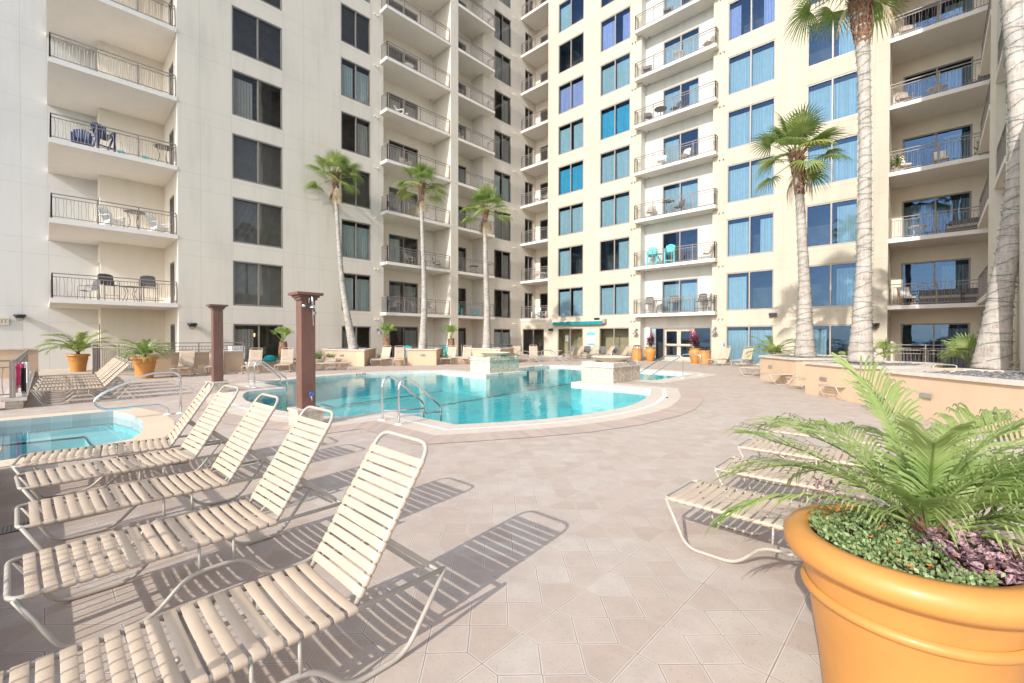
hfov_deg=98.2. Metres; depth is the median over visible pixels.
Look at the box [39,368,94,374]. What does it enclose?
terrace walk
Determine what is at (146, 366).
plant pot
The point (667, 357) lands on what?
door
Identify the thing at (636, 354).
litter bin
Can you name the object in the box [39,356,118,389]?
chaise lounge
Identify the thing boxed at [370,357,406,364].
patio wall
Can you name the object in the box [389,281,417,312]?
window
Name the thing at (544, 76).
window
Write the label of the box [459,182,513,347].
palm tree
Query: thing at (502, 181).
window
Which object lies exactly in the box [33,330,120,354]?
potted palm
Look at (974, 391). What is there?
palm planter
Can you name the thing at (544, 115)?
window
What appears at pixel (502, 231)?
window
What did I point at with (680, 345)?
door
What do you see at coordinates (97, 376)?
chaise lounge
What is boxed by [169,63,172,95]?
window
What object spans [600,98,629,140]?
window
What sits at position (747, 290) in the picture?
window
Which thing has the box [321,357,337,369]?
chaise lounge
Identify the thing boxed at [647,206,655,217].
patio chair
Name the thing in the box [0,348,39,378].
parapet wall
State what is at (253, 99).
window
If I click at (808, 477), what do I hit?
chaise lounge
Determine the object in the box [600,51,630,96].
window
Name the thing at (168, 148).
patio table
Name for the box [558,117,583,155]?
window
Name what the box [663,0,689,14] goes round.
window
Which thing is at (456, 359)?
patio wall
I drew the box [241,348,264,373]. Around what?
chaise lounge
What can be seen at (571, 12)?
window
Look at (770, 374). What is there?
chaise lounge
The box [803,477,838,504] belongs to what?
spotted plant
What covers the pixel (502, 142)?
window
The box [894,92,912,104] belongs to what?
patio chair
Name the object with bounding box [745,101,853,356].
palm tree
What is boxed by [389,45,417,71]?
window
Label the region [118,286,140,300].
patio table
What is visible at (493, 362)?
stone fountain
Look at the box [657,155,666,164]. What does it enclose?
patio chair
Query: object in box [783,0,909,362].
palm tree
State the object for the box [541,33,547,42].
window
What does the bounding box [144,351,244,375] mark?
patio wall
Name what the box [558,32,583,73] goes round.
window
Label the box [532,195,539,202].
patio chair
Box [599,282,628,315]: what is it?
window
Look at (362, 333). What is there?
window
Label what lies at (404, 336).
window
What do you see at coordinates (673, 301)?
patio chair
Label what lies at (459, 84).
window
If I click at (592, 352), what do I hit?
chaise lounge
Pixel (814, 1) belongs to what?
window
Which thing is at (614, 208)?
window
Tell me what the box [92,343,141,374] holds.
fence
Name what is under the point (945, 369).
chaise lounge
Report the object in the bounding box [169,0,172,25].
window
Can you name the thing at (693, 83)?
window
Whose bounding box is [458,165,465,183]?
window
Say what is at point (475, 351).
palm planter
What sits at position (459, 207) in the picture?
window
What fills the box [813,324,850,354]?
window
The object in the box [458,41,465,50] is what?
window
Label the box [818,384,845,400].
chaise lounge
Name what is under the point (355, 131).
window
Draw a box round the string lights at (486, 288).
[482,235,491,347]
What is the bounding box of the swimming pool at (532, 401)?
[178,365,715,444]
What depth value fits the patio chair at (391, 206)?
30.62 m
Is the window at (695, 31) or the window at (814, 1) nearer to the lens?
the window at (814, 1)
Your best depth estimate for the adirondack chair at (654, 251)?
31.52 m
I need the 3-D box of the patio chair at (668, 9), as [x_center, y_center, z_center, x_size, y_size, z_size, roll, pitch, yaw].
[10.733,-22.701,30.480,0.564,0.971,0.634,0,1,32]
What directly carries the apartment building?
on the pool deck
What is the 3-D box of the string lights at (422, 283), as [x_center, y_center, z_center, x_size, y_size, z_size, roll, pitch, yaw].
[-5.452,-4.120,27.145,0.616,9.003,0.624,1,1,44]
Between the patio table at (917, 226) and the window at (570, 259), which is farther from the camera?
the window at (570, 259)
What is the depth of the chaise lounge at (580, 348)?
33.95 m
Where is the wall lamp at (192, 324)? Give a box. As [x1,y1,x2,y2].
[187,323,197,326]
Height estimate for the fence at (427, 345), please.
1.050 m
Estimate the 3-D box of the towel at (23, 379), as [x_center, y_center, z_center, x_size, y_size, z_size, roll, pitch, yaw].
[-11.426,0.926,10.374,0.071,0.616,0.081,1,1,44]
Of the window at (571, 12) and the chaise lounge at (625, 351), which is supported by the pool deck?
the chaise lounge at (625, 351)
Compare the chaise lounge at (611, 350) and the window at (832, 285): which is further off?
the chaise lounge at (611, 350)
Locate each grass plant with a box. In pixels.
[315,349,328,358]
[324,352,337,356]
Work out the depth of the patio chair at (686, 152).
29.81 m
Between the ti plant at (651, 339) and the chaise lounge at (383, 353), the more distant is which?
the ti plant at (651, 339)
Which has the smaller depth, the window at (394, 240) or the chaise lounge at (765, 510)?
the chaise lounge at (765, 510)
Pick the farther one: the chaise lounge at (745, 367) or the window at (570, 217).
the window at (570, 217)
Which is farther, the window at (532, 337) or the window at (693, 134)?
the window at (532, 337)
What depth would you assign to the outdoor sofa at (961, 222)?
21.50 m
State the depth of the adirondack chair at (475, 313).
35.90 m
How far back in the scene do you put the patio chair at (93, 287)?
20.18 m
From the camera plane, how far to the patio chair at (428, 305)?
32.99 m
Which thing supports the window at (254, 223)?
in the apartment building
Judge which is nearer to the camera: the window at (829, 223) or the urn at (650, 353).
the window at (829, 223)
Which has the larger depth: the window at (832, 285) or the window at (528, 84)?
the window at (528, 84)
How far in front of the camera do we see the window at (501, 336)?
38.95 m
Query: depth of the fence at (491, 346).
36.39 m
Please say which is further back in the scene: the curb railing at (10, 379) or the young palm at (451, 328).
the young palm at (451, 328)
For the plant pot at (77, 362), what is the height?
0.833 m
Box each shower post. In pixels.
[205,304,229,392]
[287,291,324,425]
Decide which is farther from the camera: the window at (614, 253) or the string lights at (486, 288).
the window at (614, 253)
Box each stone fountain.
[469,352,519,372]
[580,353,640,383]
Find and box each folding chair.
[892,157,911,170]
[897,287,916,304]
[933,150,948,163]
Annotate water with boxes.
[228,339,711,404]
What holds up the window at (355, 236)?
in the apartment building
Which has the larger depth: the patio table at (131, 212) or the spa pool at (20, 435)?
the patio table at (131, 212)
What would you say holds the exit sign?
attached to the apartment building
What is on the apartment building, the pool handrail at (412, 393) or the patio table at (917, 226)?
the patio table at (917, 226)
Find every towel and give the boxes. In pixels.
[15,364,23,387]
[21,368,25,393]
[22,362,29,382]
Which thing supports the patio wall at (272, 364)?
on the pool deck
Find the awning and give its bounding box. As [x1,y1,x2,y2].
[552,319,606,325]
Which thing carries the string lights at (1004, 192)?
attached to the palm tree at (1001, 331)
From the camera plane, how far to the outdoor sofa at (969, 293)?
21.41 m
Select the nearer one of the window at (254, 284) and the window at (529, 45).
the window at (254, 284)
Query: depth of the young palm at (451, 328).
28.26 m
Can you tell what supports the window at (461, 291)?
in the apartment building
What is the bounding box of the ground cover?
[805,495,1015,586]
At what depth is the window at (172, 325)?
23.03 m
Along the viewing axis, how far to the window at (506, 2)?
38.86 m
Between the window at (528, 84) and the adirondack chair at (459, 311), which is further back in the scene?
the window at (528, 84)
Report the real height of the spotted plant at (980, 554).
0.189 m
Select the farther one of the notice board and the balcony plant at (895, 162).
the notice board
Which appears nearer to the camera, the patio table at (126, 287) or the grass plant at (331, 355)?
the patio table at (126, 287)
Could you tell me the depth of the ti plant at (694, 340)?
28.25 m
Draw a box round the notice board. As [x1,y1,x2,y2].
[587,330,594,344]
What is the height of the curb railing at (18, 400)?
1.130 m
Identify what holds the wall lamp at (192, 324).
attached to the apartment building
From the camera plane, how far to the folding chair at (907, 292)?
22.97 m
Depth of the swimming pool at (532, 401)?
14.62 m
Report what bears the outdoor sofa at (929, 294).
on the apartment building
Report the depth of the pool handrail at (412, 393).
8.86 m
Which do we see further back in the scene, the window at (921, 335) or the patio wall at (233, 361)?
the window at (921, 335)
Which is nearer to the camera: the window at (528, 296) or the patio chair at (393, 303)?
the patio chair at (393, 303)
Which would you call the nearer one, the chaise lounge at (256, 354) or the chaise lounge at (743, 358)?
the chaise lounge at (256, 354)
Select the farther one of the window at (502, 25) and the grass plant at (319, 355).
the window at (502, 25)
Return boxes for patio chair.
[77,280,99,298]
[98,274,119,300]
[140,275,157,301]
[388,201,399,212]
[388,299,397,312]
[427,302,436,313]
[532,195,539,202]
[532,271,539,279]
[566,347,578,360]
[567,346,576,356]
[580,346,590,357]
[596,346,605,355]
[613,346,619,354]
[643,65,651,72]
[644,112,652,118]
[645,297,653,313]
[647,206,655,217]
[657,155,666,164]
[663,6,672,13]
[667,295,677,312]
[669,100,681,110]
[673,199,685,211]
[678,148,690,160]
[694,293,706,311]
[702,35,714,46]
[703,245,713,258]
[703,293,711,311]
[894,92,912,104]
[899,23,915,35]
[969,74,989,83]
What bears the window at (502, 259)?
in the apartment building
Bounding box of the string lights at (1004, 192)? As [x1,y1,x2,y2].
[974,0,1023,362]
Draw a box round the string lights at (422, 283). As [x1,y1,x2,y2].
[419,206,427,344]
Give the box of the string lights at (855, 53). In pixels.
[846,35,876,357]
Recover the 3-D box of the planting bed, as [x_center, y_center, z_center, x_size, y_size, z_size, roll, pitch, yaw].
[-12.339,1.199,23.943,2.950,0.400,4.300,1,1,44]
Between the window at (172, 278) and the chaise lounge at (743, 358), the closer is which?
the window at (172, 278)
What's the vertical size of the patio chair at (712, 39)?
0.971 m
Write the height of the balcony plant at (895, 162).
1.062 m
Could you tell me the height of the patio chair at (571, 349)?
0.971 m
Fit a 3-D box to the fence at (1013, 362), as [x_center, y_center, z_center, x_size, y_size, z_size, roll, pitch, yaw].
[12.182,0.978,8.988,3.145,1.050,0.050,1,1,44]
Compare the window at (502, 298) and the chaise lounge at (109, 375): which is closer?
the chaise lounge at (109, 375)
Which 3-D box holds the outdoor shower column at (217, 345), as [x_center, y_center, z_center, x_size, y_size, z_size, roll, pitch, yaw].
[-8.829,0.211,13.287,0.520,2.620,0.520,1,1,44]
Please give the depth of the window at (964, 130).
23.93 m
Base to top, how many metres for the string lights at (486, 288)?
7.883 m
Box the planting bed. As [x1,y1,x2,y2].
[244,358,321,368]
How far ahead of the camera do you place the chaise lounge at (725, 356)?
26.55 m
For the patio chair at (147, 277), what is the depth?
21.23 m
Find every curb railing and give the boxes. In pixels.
[0,360,12,397]
[1,350,34,409]
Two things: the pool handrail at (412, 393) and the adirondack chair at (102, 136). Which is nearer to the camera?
the pool handrail at (412, 393)
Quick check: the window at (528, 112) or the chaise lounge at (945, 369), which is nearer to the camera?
the chaise lounge at (945, 369)
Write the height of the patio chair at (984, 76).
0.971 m
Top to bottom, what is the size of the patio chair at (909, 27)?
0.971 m
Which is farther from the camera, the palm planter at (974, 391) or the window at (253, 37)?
the window at (253, 37)
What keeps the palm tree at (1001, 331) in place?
on the pool deck
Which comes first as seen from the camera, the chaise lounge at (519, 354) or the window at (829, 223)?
the window at (829, 223)
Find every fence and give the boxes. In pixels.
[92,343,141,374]
[92,344,99,373]
[153,342,243,351]
[393,345,447,356]
[461,344,516,356]
[883,344,971,367]
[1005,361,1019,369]
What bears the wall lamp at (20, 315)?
attached to the apartment building
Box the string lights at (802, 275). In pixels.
[794,193,815,355]
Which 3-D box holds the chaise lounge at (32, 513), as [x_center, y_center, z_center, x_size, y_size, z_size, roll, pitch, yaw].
[-3.011,1.088,3.896,0.659,1.088,1.814,1,1,42]
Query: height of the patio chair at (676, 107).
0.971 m
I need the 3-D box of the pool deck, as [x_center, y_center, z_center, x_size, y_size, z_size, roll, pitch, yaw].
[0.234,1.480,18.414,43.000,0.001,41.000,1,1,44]
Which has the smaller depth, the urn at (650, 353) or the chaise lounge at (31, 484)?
the chaise lounge at (31, 484)
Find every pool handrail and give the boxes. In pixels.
[93,371,184,414]
[246,360,287,411]
[378,376,441,424]
[517,350,571,370]
[640,354,701,377]
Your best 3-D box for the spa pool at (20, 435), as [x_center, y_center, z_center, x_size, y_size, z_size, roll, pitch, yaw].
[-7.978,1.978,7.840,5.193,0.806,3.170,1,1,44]
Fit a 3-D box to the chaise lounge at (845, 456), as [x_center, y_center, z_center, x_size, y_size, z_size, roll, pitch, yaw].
[3.683,1.354,4.875,2.119,0.557,0.659,1,1,41]
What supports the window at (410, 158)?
in the apartment building
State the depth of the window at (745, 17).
27.87 m
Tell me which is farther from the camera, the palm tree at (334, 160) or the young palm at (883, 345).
the palm tree at (334, 160)
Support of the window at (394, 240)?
in the apartment building
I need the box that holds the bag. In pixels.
[263,355,276,361]
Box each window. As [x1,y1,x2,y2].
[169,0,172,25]
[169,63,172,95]
[169,128,173,164]
[170,195,173,233]
[170,262,174,302]
[171,324,174,351]
[232,5,281,70]
[232,69,282,129]
[232,133,282,189]
[233,197,282,248]
[233,261,282,307]
[233,324,282,359]
[261,0,281,10]
[341,3,369,54]
[341,57,369,106]
[341,111,370,157]
[341,167,370,209]
[341,219,370,260]
[342,273,370,311]
[342,326,370,347]
[389,0,417,21]
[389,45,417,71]
[389,92,417,119]
[389,140,417,166]
[389,187,417,216]
[389,234,417,264]
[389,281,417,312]
[389,326,417,357]
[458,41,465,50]
[458,82,465,94]
[458,123,465,138]
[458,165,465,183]
[458,206,465,227]
[458,247,465,271]
[458,288,465,315]
[458,328,465,355]
[494,9,510,47]
[494,49,510,86]
[494,89,510,125]
[494,129,510,163]
[494,170,510,202]
[494,209,510,240]
[494,249,510,279]
[494,289,510,317]
[494,329,509,347]
[499,0,510,8]
[523,329,543,355]
[525,0,532,13]
[525,32,532,51]
[525,70,532,90]
[525,107,532,128]
[525,144,532,166]
[525,182,532,204]
[525,219,532,242]
[525,256,532,280]
[525,293,532,318]
[540,71,547,83]
[540,108,547,122]
[540,145,547,161]
[540,182,547,200]
[540,219,547,239]
[540,256,547,278]
[540,293,547,317]
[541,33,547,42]
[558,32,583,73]
[558,74,583,114]
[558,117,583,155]
[558,159,583,195]
[558,202,582,236]
[558,244,582,276]
[558,286,582,316]
[558,328,582,356]
[559,0,583,32]
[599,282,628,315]
[599,327,628,355]
[600,5,630,52]
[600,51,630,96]
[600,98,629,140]
[600,144,629,184]
[600,190,629,227]
[600,236,629,271]
[601,0,614,7]
[662,177,698,214]
[662,228,697,263]
[662,278,697,312]
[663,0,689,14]
[663,26,699,65]
[663,77,698,114]
[663,127,698,164]
[726,269,773,310]
[726,325,772,363]
[727,97,774,149]
[727,154,774,203]
[727,212,773,256]
[728,0,775,41]
[728,39,775,95]
[806,133,858,187]
[806,197,857,247]
[807,9,855,67]
[807,70,857,125]
[808,0,824,5]
[809,261,855,307]
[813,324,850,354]
[900,323,969,367]
[901,258,970,304]
[902,124,972,169]
[902,191,971,237]
[903,56,972,101]
[904,0,973,30]
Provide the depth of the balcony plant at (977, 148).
21.10 m
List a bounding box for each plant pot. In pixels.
[65,354,90,371]
[130,356,158,378]
[783,503,1023,682]
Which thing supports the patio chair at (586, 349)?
on the pool deck
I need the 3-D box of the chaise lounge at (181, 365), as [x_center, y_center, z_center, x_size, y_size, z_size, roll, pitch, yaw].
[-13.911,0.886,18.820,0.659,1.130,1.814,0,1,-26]
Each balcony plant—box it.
[890,154,906,171]
[973,141,988,154]
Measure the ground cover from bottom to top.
0.132 m
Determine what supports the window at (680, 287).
in the apartment building
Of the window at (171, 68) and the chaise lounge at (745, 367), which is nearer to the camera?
the chaise lounge at (745, 367)
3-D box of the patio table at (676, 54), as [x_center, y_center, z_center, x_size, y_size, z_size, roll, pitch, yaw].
[11.284,-19.126,29.931,0.780,0.606,0.780,1,1,44]
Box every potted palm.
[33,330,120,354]
[108,339,175,363]
[703,352,1023,558]
[743,335,794,358]
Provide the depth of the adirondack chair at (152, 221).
21.90 m
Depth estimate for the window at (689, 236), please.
31.81 m
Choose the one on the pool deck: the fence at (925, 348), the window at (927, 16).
the fence at (925, 348)
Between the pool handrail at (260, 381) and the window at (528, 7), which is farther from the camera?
the window at (528, 7)
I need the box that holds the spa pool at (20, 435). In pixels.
[0,408,174,467]
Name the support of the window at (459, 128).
in the apartment building
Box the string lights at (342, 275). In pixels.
[334,205,353,345]
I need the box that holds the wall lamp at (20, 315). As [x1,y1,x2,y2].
[13,314,26,318]
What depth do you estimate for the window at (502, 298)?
39.20 m
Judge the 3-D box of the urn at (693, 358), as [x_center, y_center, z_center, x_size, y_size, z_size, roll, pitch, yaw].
[11.755,0.908,28.429,0.800,0.965,0.800,1,1,44]
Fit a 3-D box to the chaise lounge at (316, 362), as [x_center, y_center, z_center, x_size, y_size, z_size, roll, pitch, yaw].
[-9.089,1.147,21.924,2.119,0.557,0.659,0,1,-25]
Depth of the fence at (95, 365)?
20.46 m
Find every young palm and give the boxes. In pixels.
[271,326,293,359]
[378,322,396,357]
[439,325,458,356]
[873,338,905,357]
[937,331,977,362]
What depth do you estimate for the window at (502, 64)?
38.51 m
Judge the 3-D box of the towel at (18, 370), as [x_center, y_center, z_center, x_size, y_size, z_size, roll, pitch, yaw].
[-11.508,0.798,10.372,0.059,0.560,0.135,1,1,44]
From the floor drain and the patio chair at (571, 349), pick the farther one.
the patio chair at (571, 349)
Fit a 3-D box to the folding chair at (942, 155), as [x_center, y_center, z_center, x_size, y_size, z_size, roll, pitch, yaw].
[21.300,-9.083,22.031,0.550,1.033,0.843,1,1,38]
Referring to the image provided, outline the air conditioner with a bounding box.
[228,346,244,358]
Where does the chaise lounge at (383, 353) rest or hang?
on the pool deck
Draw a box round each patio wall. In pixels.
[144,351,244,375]
[244,359,341,371]
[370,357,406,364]
[438,356,470,363]
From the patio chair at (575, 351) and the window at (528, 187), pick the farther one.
the window at (528, 187)
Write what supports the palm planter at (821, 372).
on the pool deck
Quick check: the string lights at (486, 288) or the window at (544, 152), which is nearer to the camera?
the string lights at (486, 288)
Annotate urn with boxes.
[644,347,655,360]
[689,348,701,362]
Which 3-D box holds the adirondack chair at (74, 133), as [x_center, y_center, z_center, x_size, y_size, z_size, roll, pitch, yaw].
[-19.354,-9.146,19.970,0.740,1.099,0.831,0,1,-42]
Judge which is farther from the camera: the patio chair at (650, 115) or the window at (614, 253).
the window at (614, 253)
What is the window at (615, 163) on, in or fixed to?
in the apartment building
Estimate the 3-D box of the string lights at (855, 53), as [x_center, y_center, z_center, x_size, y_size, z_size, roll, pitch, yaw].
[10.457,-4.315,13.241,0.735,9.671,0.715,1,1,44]
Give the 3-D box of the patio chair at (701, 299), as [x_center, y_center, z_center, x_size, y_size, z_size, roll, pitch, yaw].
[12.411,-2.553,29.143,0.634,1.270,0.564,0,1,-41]
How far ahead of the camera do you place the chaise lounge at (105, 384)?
11.32 m
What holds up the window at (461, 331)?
in the apartment building
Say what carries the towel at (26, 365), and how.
hanging from the curb railing at (18, 400)
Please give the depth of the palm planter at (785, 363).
16.24 m
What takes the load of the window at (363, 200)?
in the apartment building
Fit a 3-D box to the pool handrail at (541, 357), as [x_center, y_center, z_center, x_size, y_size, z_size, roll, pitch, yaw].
[1.841,1.063,24.401,2.447,1.142,2.210,1,1,44]
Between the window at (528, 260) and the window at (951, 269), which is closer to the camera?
the window at (951, 269)
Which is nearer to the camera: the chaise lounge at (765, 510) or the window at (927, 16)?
the chaise lounge at (765, 510)
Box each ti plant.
[646,333,656,346]
[688,328,700,347]
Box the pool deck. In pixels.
[0,355,1023,682]
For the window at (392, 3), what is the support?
in the apartment building
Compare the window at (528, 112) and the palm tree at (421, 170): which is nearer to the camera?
the palm tree at (421, 170)
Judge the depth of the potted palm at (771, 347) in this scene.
20.52 m
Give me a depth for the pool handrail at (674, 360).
19.10 m
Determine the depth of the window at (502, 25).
38.66 m
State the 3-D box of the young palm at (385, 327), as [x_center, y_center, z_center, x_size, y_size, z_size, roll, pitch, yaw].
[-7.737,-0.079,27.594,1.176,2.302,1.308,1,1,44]
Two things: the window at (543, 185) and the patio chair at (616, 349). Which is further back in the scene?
the window at (543, 185)
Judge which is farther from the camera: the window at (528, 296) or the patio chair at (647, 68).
the window at (528, 296)
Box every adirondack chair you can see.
[71,129,93,146]
[89,122,115,151]
[98,206,124,227]
[145,213,170,233]
[458,304,462,315]
[469,305,478,315]
[531,307,540,317]
[646,247,657,265]
[664,244,675,263]
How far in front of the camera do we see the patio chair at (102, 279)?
20.52 m
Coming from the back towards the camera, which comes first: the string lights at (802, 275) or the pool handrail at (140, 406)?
the string lights at (802, 275)
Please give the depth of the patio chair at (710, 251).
28.74 m
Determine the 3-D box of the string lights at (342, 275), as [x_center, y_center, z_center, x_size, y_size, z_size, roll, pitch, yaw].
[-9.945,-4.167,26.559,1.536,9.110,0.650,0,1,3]
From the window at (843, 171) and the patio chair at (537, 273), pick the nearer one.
the window at (843, 171)
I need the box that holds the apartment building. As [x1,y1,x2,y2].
[0,0,1023,372]
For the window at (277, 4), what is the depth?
25.95 m
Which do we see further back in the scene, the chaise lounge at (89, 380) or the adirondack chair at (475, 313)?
the adirondack chair at (475, 313)
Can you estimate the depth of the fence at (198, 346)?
19.80 m
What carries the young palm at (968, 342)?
in the palm planter at (821, 372)
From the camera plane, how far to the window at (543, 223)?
42.04 m
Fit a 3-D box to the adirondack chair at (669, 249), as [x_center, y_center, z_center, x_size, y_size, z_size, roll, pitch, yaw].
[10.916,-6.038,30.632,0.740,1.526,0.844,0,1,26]
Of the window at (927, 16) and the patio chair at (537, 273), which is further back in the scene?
the patio chair at (537, 273)
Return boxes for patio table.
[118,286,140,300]
[124,210,145,227]
[153,144,173,163]
[654,106,666,115]
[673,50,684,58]
[908,225,928,236]
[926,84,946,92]
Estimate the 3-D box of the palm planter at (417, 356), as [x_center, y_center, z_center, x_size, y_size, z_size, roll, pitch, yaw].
[-5.607,0.894,27.691,2.377,0.950,3.618,0,1,-1]
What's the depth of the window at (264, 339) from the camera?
25.68 m
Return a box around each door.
[665,330,678,359]
[679,329,693,360]
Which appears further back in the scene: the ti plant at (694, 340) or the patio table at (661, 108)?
the patio table at (661, 108)
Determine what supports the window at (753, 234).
in the apartment building
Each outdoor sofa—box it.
[919,288,961,303]
[946,217,978,232]
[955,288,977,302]
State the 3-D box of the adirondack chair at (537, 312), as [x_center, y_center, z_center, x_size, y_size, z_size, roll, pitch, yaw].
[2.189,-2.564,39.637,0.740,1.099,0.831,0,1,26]
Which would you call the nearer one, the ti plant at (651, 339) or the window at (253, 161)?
the window at (253, 161)
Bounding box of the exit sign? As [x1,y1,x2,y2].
[0,318,8,324]
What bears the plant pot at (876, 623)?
on the pool deck
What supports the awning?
attached to the apartment building
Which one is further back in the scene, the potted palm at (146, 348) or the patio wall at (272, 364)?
the patio wall at (272, 364)
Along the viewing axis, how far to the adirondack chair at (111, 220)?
20.64 m
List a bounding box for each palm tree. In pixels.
[303,148,364,348]
[394,161,449,348]
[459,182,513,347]
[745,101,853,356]
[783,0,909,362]
[970,0,1023,369]
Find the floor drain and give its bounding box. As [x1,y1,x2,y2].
[0,521,28,534]
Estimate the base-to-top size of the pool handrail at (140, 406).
0.932 m
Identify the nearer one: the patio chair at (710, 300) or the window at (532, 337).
the patio chair at (710, 300)
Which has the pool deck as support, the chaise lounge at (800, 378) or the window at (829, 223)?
the chaise lounge at (800, 378)
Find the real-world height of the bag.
0.300 m
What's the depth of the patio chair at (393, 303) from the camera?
30.76 m
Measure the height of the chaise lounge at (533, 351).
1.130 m
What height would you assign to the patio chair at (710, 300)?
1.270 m
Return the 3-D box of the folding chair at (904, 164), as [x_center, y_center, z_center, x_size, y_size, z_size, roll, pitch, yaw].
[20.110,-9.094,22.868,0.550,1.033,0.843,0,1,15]
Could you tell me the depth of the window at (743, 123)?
27.35 m
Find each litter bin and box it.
[632,345,641,360]
[698,346,710,363]
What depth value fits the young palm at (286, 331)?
23.54 m
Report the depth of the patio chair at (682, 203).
30.08 m
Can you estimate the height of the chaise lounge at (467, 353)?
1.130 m
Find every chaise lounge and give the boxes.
[0,430,446,682]
[3,406,346,648]
[10,381,221,497]
[14,385,242,521]
[14,393,284,566]
[30,361,131,405]
[33,359,127,400]
[35,358,124,396]
[37,357,121,392]
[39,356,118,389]
[170,349,196,376]
[205,349,224,374]
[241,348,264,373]
[274,347,295,372]
[315,361,350,370]
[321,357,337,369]
[370,346,391,365]
[393,346,404,365]
[440,345,456,364]
[459,345,471,363]
[512,346,521,361]
[528,345,539,362]
[564,345,584,358]
[575,345,598,359]
[593,345,614,359]
[607,345,631,359]
[664,480,1023,562]
[707,346,732,365]
[713,456,1006,518]
[730,346,755,365]
[737,438,989,506]
[739,366,759,375]
[760,373,792,384]
[766,425,978,462]
[786,377,804,389]
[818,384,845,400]
[861,364,957,407]
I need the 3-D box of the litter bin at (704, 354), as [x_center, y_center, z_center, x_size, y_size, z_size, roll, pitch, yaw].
[11.887,0.841,27.406,0.740,1.080,0.740,1,1,44]
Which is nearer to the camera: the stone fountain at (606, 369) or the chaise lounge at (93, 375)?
the chaise lounge at (93, 375)
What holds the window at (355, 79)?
in the apartment building
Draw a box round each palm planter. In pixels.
[321,348,376,365]
[405,348,443,364]
[468,347,514,356]
[758,354,846,385]
[802,360,945,403]
[880,368,1023,437]
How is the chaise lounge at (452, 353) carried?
on the pool deck
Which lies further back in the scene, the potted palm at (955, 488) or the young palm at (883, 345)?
the young palm at (883, 345)
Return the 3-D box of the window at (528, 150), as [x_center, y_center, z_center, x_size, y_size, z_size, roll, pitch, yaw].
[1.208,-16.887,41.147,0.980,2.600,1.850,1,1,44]
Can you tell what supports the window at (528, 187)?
in the apartment building
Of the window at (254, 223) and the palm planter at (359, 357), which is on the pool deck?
the palm planter at (359, 357)
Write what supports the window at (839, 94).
in the apartment building
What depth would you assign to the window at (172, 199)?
22.95 m
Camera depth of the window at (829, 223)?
25.14 m
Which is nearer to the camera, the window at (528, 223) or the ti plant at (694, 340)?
the ti plant at (694, 340)
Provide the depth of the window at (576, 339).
37.61 m
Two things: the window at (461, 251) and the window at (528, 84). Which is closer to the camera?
the window at (461, 251)
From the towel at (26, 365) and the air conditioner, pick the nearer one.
the towel at (26, 365)
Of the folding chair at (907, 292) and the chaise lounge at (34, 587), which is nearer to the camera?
the chaise lounge at (34, 587)
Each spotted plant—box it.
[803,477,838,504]
[918,518,1023,584]

